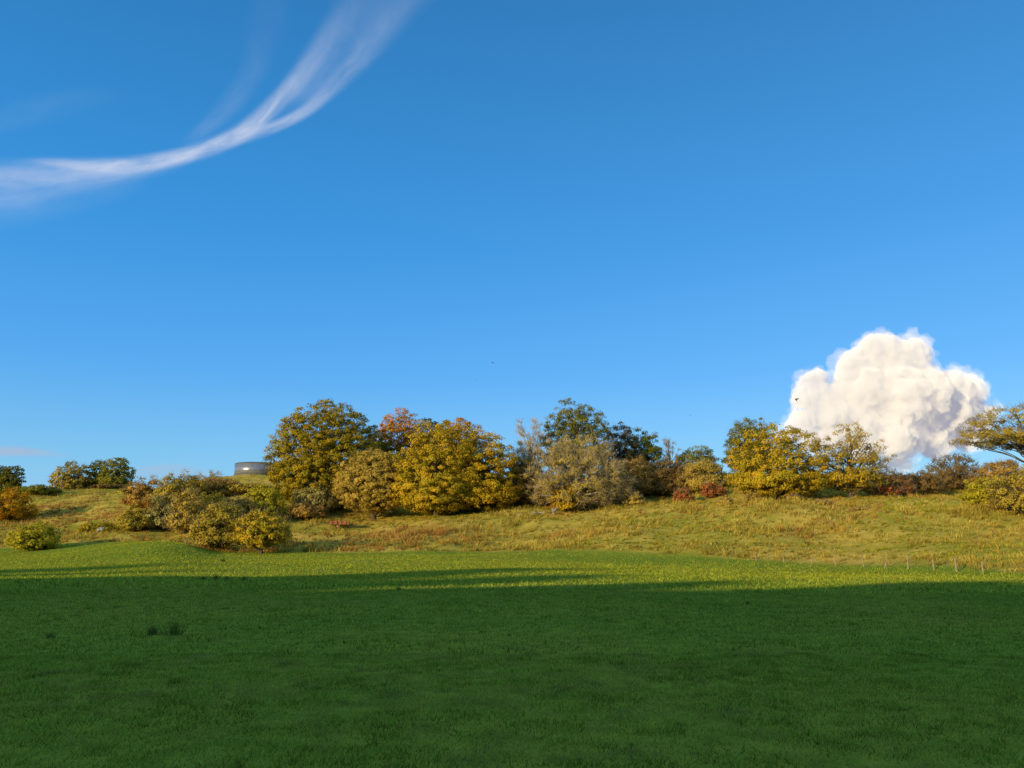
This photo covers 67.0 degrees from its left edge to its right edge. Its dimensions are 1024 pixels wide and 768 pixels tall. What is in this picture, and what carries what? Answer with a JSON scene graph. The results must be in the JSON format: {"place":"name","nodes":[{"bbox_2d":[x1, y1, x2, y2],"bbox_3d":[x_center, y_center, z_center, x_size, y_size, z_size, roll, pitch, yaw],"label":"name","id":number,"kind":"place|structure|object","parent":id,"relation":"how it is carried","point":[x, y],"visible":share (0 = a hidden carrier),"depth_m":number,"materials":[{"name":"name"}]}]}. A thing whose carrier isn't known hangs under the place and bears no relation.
{"place":"outdoors","nodes":[
{"label":"outdoors","id":0,"kind":"place"},
{"bbox_2d":[0,448,40,453],"bbox_3d":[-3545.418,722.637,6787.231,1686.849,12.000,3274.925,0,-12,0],"label":"cloud","id":1,"kind":"structure","parent":0,"point":[12,451],"depth_m":5697.47,"materials":[{"name":"white"}]},
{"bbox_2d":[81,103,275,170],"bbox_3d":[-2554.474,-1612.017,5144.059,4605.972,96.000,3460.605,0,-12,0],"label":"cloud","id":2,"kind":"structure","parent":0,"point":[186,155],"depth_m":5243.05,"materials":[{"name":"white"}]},
{"bbox_2d":[0,473,1023,767],"bbox_3d":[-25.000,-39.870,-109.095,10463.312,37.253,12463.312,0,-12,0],"label":"ground","id":3,"kind":"structure","parent":0,"point":[414,639],"depth_m":13.15,"materials":[{"name":"green plant"}]},
{"bbox_2d":[0,465,10,486],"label":"tree","id":4,"kind":"object","parent":3,"relation":"on","point":[1,471],"visible":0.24,"depth_m":289.04,"materials":[{"name":"green plant"}]},
{"bbox_2d":[0,486,20,493],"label":"shrub","id":5,"kind":"object","parent":3,"relation":"on","point":[3,491],"visible":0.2,"depth_m":220.26,"materials":[{"name":"green plant"}]},
{"bbox_2d":[0,465,26,486],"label":"tree","id":6,"kind":"object","parent":3,"relation":"on","point":[12,481],"visible":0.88,"depth_m":282.71,"materials":[{"name":"green plant"}]},
{"bbox_2d":[0,486,38,521],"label":"bush","id":7,"kind":"object","parent":3,"relation":"on","point":[15,508],"visible":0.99,"depth_m":162.49,"materials":[{"name":"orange plant"}]},
{"bbox_2d":[3,521,62,550],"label":"shrub","id":8,"kind":"object","parent":3,"relation":"on","point":[37,539],"visible":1,"depth_m":115.22,"materials":[{"name":"green plant"}]},
{"bbox_2d":[12,484,62,494],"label":"shrub","id":9,"kind":"object","parent":3,"relation":"on","point":[41,489],"visible":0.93,"depth_m":218.03,"materials":[{"name":"green plant"}]},
{"bbox_2d":[45,632,58,637],"bbox_3d":[-8.883,4.833,14.877,0.262,0.161,0.252,0,-12,0],"label":"rush tuft","id":10,"kind":"object","parent":3,"relation":"on","point":[49,635],"visible":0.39,"depth_m":14.86,"materials":[{"name":"green plant"}]},
{"bbox_2d":[47,459,94,489],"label":"hawthorn tree","id":11,"kind":"object","parent":3,"relation":"on","point":[67,480],"visible":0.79,"depth_m":251.80,"materials":[{"name":"green plant"}]},
{"bbox_2d":[82,460,111,488],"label":"tree","id":12,"kind":"object","parent":3,"relation":"on","point":[94,470],"visible":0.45,"depth_m":255.49,"materials":[{"name":"green plant"}]},
{"bbox_2d":[77,521,120,532],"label":"shrub","id":13,"kind":"object","parent":3,"relation":"on","point":[93,526],"visible":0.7,"depth_m":134.05,"materials":[{"name":"green plant"}]},
{"bbox_2d":[91,483,127,488],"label":"shrub","id":14,"kind":"object","parent":3,"relation":"on","point":[111,485],"visible":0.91,"depth_m":233.90,"materials":[{"name":"green plant"}]},
{"bbox_2d":[97,457,137,484],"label":"tree","id":15,"kind":"object","parent":3,"relation":"on","point":[119,475],"visible":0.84,"depth_m":251.28,"materials":[{"name":"green plant"}]},
{"bbox_2d":[113,502,151,530],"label":"shrub","id":16,"kind":"object","parent":3,"relation":"on","point":[128,522],"visible":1,"depth_m":132.91,"materials":[{"name":"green plant"}]},
{"bbox_2d":[118,473,170,507],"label":"shrub","id":17,"kind":"object","parent":3,"relation":"on","point":[139,489],"visible":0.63,"depth_m":164.28,"materials":[{"name":"brown plant"}]},
{"bbox_2d":[144,624,163,635],"bbox_3d":[-7.134,4.866,15.307,0.313,0.249,0.389,0,-12,0],"label":"rush tuft","id":18,"kind":"object","parent":3,"relation":"on","point":[152,630],"visible":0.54,"depth_m":15.28,"materials":[{"name":"green plant"}]},
{"bbox_2d":[142,492,179,529],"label":"shrub","id":19,"kind":"object","parent":3,"relation":"on","point":[161,509],"visible":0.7,"depth_m":135.23,"materials":[{"name":"green plant"}]},
{"bbox_2d":[157,618,187,635],"bbox_3d":[-6.678,4.797,15.245,0.588,0.355,0.742,7,-14,-30],"label":"rush tuft","id":20,"kind":"object","parent":3,"relation":"on","point":[173,630],"visible":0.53,"depth_m":15.28,"materials":[{"name":"green plant"}]},
{"bbox_2d":[146,469,210,504],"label":"hawthorn tree","id":21,"kind":"object","parent":3,"relation":"on","point":[173,488],"visible":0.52,"depth_m":161.63,"materials":[{"name":"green plant"}]},
{"bbox_2d":[162,484,206,533],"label":"shrub","id":22,"kind":"object","parent":3,"relation":"on","point":[178,521],"visible":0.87,"depth_m":131.51,"materials":[{"name":"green plant"}]},
{"bbox_2d":[190,491,227,518],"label":"shrub","id":23,"kind":"object","parent":3,"relation":"on","point":[211,497],"visible":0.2,"depth_m":136.90,"materials":[{"name":"green plant"}]},
{"bbox_2d":[197,469,224,484],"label":"bare tree","id":24,"kind":"object","parent":3,"relation":"on","point":[211,474],"visible":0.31,"depth_m":179.21,"materials":[{"name":"brown plant"}]},
{"bbox_2d":[187,499,248,550],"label":"shrub","id":25,"kind":"object","parent":3,"relation":"on","point":[213,531],"visible":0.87,"depth_m":107.51,"materials":[{"name":"yellow plant"}]},
{"bbox_2d":[199,473,244,495],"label":"shrub","id":26,"kind":"object","parent":3,"relation":"on","point":[219,485],"visible":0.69,"depth_m":168.33,"materials":[{"name":"green plant"}]},
{"bbox_2d":[223,495,261,519],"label":"shrub","id":27,"kind":"object","parent":3,"relation":"on","point":[247,504],"visible":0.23,"depth_m":140.03,"materials":[{"name":"green plant"}]},
{"bbox_2d":[224,481,280,492],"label":"shrub","id":28,"kind":"object","parent":3,"relation":"on","point":[245,487],"visible":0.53,"depth_m":167.94,"materials":[{"name":"green plant"}]},
{"bbox_2d":[233,462,274,475],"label":"storage tank","id":29,"kind":"object","parent":3,"relation":"on","point":[248,468],"visible":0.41,"depth_m":207.92,"materials":[{"name":"metal"}]},
{"bbox_2d":[229,506,294,553],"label":"shrub","id":30,"kind":"object","parent":3,"relation":"on","point":[266,535],"visible":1,"depth_m":103.68,"materials":[{"name":"yellow plant"}]},
{"bbox_2d":[244,483,291,516],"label":"shrub","id":31,"kind":"object","parent":3,"relation":"on","point":[265,494],"visible":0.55,"depth_m":145.10,"materials":[{"name":"green plant"}]},
{"bbox_2d":[282,501,329,518],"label":"shrub","id":32,"kind":"object","parent":3,"relation":"on","point":[304,511],"visible":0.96,"depth_m":146.27,"materials":[{"name":"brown plant"}]},
{"bbox_2d":[291,480,341,511],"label":"shrub","id":33,"kind":"object","parent":3,"relation":"on","point":[313,498],"visible":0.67,"depth_m":151.13,"materials":[{"name":"green plant"}]},
{"bbox_2d":[260,398,384,506],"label":"beech tree","id":34,"kind":"object","parent":3,"relation":"on","point":[294,473],"visible":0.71,"depth_m":155.33,"materials":[{"name":"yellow plant"}]},
{"bbox_2d":[329,520,355,528],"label":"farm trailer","id":35,"kind":"object","parent":3,"relation":"on","point":[336,523],"visible":0.88,"depth_m":138.95,"materials":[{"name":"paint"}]},
{"bbox_2d":[330,447,416,519],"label":"lime tree","id":36,"kind":"object","parent":3,"relation":"on","point":[368,491],"visible":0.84,"depth_m":146.48,"materials":[{"name":"yellow plant"}]},
{"bbox_2d":[363,424,394,478],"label":"beech tree","id":37,"kind":"object","parent":3,"relation":"on","point":[385,446],"visible":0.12,"depth_m":172.28,"materials":[{"name":"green plant"}]},
{"bbox_2d":[371,407,430,477],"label":"beech tree","id":38,"kind":"object","parent":3,"relation":"on","point":[399,443],"visible":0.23,"depth_m":179.21,"materials":[{"name":"orange plant"}]},
{"bbox_2d":[407,417,449,465],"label":"beech tree","id":39,"kind":"object","parent":3,"relation":"on","point":[432,423],"visible":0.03,"depth_m":186.57,"materials":[{"name":"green plant"}]},
{"bbox_2d":[391,419,480,515],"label":"beech tree","id":40,"kind":"object","parent":3,"relation":"on","point":[428,490],"visible":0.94,"depth_m":143.15,"materials":[{"name":"yellow plant"}]},
{"bbox_2d":[429,417,492,511],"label":"beech tree","id":41,"kind":"object","parent":3,"relation":"on","point":[465,422],"visible":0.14,"depth_m":154.83,"materials":[{"name":"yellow plant"}]},
{"bbox_2d":[441,427,524,511],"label":"beech tree","id":42,"kind":"object","parent":3,"relation":"on","point":[492,491],"visible":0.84,"depth_m":146.54,"materials":[{"name":"yellow plant"}]},
{"bbox_2d":[0,540,1023,767],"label":"pasture grass","id":43,"kind":"structure","parent":3,"relation":"on","point":[850,578],"depth_m":12.12,"materials":[{"name":"green plant"}]},
{"bbox_2d":[0,472,1023,571],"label":"rough hill grass","id":44,"kind":"structure","parent":3,"relation":"on","point":[591,531],"depth_m":114.98,"materials":[{"name":"yellow plant"}]},
{"bbox_2d":[501,456,543,505],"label":"shrub","id":45,"kind":"object","parent":3,"relation":"on","point":[523,498],"visible":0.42,"depth_m":154.59,"materials":[{"name":"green plant"}]},
{"bbox_2d":[506,416,554,501],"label":"bare tree","id":46,"kind":"object","parent":3,"relation":"on","point":[525,452],"visible":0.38,"depth_m":165.84,"materials":[{"name":"grey plant"}]},
{"bbox_2d":[550,485,579,512],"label":"shrub","id":47,"kind":"object","parent":3,"relation":"on","point":[567,506],"visible":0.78,"depth_m":143.50,"materials":[{"name":"yellow plant"}]},
{"bbox_2d":[538,470,598,504],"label":"shrub","id":48,"kind":"object","parent":3,"relation":"on","point":[540,497],"visible":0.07,"depth_m":155.21,"materials":[{"name":"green plant"}]},
{"bbox_2d":[535,397,611,472],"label":"ash tree","id":49,"kind":"object","parent":3,"relation":"on","point":[574,426],"visible":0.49,"depth_m":169.51,"materials":[{"name":"green plant"}]},
{"bbox_2d":[519,433,636,510],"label":"oak tree","id":50,"kind":"object","parent":3,"relation":"on","point":[572,476],"visible":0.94,"depth_m":145.82,"materials":[{"name":"green plant"}]},
{"bbox_2d":[571,502,584,510],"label":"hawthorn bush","id":51,"kind":"object","parent":3,"relation":"on","point":[579,508],"visible":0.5,"depth_m":145.67,"materials":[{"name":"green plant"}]},
{"bbox_2d":[595,472,646,501],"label":"shrub","id":52,"kind":"object","parent":3,"relation":"on","point":[639,488],"visible":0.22,"depth_m":154.81,"materials":[{"name":"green plant"}]},
{"bbox_2d":[601,421,641,477],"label":"tree","id":53,"kind":"object","parent":3,"relation":"on","point":[628,455],"visible":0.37,"depth_m":179.57,"materials":[{"name":"green plant"}]},
{"bbox_2d":[621,489,645,506],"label":"hawthorn bush","id":54,"kind":"object","parent":3,"relation":"on","point":[634,496],"visible":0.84,"depth_m":145.03,"materials":[{"name":"yellow plant"}]},
{"bbox_2d":[620,453,668,494],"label":"shrub","id":55,"kind":"object","parent":3,"relation":"on","point":[641,477],"visible":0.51,"depth_m":158.41,"materials":[{"name":"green plant"}]},
{"bbox_2d":[624,427,664,475],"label":"tree","id":56,"kind":"object","parent":3,"relation":"on","point":[647,449],"visible":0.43,"depth_m":182.71,"materials":[{"name":"green plant"}]},
{"bbox_2d":[657,436,682,477],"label":"bare tree","id":57,"kind":"object","parent":3,"relation":"on","point":[668,455],"visible":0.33,"depth_m":184.24,"materials":[{"name":"grey plant"}]},
{"bbox_2d":[646,457,695,495],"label":"shrub","id":58,"kind":"object","parent":3,"relation":"on","point":[665,489],"visible":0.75,"depth_m":157.31,"materials":[{"name":"brown plant"}]},
{"bbox_2d":[671,486,694,501],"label":"hawthorn bush","id":59,"kind":"object","parent":3,"relation":"on","point":[682,494],"visible":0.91,"depth_m":143.98,"materials":[{"name":"red plant"}]},
{"bbox_2d":[677,444,723,475],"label":"tree","id":60,"kind":"object","parent":3,"relation":"on","point":[683,457],"visible":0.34,"depth_m":186.92,"materials":[{"name":"green plant"}]},
{"bbox_2d":[673,458,734,491],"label":"shrub","id":61,"kind":"object","parent":3,"relation":"on","point":[695,482],"visible":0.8,"depth_m":155.64,"materials":[{"name":"yellow plant"}]},
{"bbox_2d":[699,481,726,497],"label":"hawthorn bush","id":62,"kind":"object","parent":3,"relation":"on","point":[712,490],"visible":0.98,"depth_m":146.16,"materials":[{"name":"red plant"}]},
{"bbox_2d":[719,494,734,503],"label":"hawthorn bush","id":63,"kind":"object","parent":3,"relation":"on","point":[726,499],"visible":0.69,"depth_m":138.01,"materials":[{"name":"yellow plant"}]},
{"bbox_2d":[721,414,775,474],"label":"ash tree","id":64,"kind":"object","parent":3,"relation":"on","point":[739,428],"visible":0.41,"depth_m":184.21,"materials":[{"name":"green plant"}]},
{"bbox_2d":[743,491,761,501],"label":"hawthorn bush","id":65,"kind":"object","parent":3,"relation":"on","point":[752,496],"visible":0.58,"depth_m":135.55,"materials":[{"name":"yellow plant"}]},
{"bbox_2d":[723,422,835,500],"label":"maple tree","id":66,"kind":"object","parent":3,"relation":"on","point":[784,478],"visible":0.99,"depth_m":135.65,"materials":[{"name":"yellow plant"}]},
{"bbox_2d":[785,493,804,499],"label":"hawthorn bush","id":67,"kind":"object","parent":3,"relation":"on","point":[790,497],"visible":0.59,"depth_m":131.51,"materials":[{"name":"plant"}]},
{"bbox_2d":[811,497,833,504],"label":"hawthorn bush","id":68,"kind":"object","parent":3,"relation":"on","point":[825,501],"visible":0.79,"depth_m":125.84,"materials":[{"name":"plant"}]},
{"bbox_2d":[798,419,896,497],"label":"maple tree","id":69,"kind":"object","parent":3,"relation":"on","point":[851,481],"visible":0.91,"depth_m":136.98,"materials":[{"name":"yellow plant"}]},
{"bbox_2d":[851,505,872,510],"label":"hawthorn bush","id":70,"kind":"object","parent":3,"relation":"on","point":[858,508],"visible":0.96,"depth_m":116.49,"materials":[{"name":"plant"}]},
{"bbox_2d":[755,552,1023,573],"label":"wire fence","id":71,"kind":"object","parent":3,"relation":"on","point":[886,560],"visible":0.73,"depth_m":69.84,"materials":[{"name":"brown wood"}]},
{"bbox_2d":[864,466,918,495],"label":"shrub","id":72,"kind":"object","parent":3,"relation":"on","point":[891,487],"visible":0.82,"depth_m":139.63,"materials":[{"name":"brown plant"}]},
{"bbox_2d":[896,469,950,494],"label":"shrub","id":73,"kind":"object","parent":3,"relation":"on","point":[928,483],"visible":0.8,"depth_m":146.88,"materials":[{"name":"brown plant"}]},
{"bbox_2d":[916,452,990,488],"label":"shrub","id":74,"kind":"object","parent":3,"relation":"on","point":[955,482],"visible":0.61,"depth_m":157.66,"materials":[{"name":"brown plant"}]},
{"bbox_2d":[948,400,1023,462],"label":"ash tree","id":75,"kind":"object","parent":3,"relation":"on","point":[992,439],"visible":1,"depth_m":146.84,"materials":[{"name":"green plant"}]},
{"bbox_2d":[959,476,1013,506],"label":"shrub","id":76,"kind":"object","parent":3,"relation":"on","point":[978,493],"visible":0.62,"depth_m":108.69,"materials":[{"name":"yellow plant"}]},
{"bbox_2d":[968,457,1023,491],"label":"shrub","id":77,"kind":"object","parent":3,"relation":"on","point":[998,467],"visible":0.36,"depth_m":146.40,"materials":[{"name":"yellow plant"}]},
{"bbox_2d":[984,465,1023,514],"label":"shrub","id":78,"kind":"object","parent":3,"relation":"on","point":[1014,501],"visible":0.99,"depth_m":103.62,"materials":[{"name":"yellow plant"}]},
{"bbox_2d":[0,0,1023,487],"label":"sky","id":79,"kind":"structure","parent":0,"point":[651,215],"materials":[{"name":"blue"}]}
]}

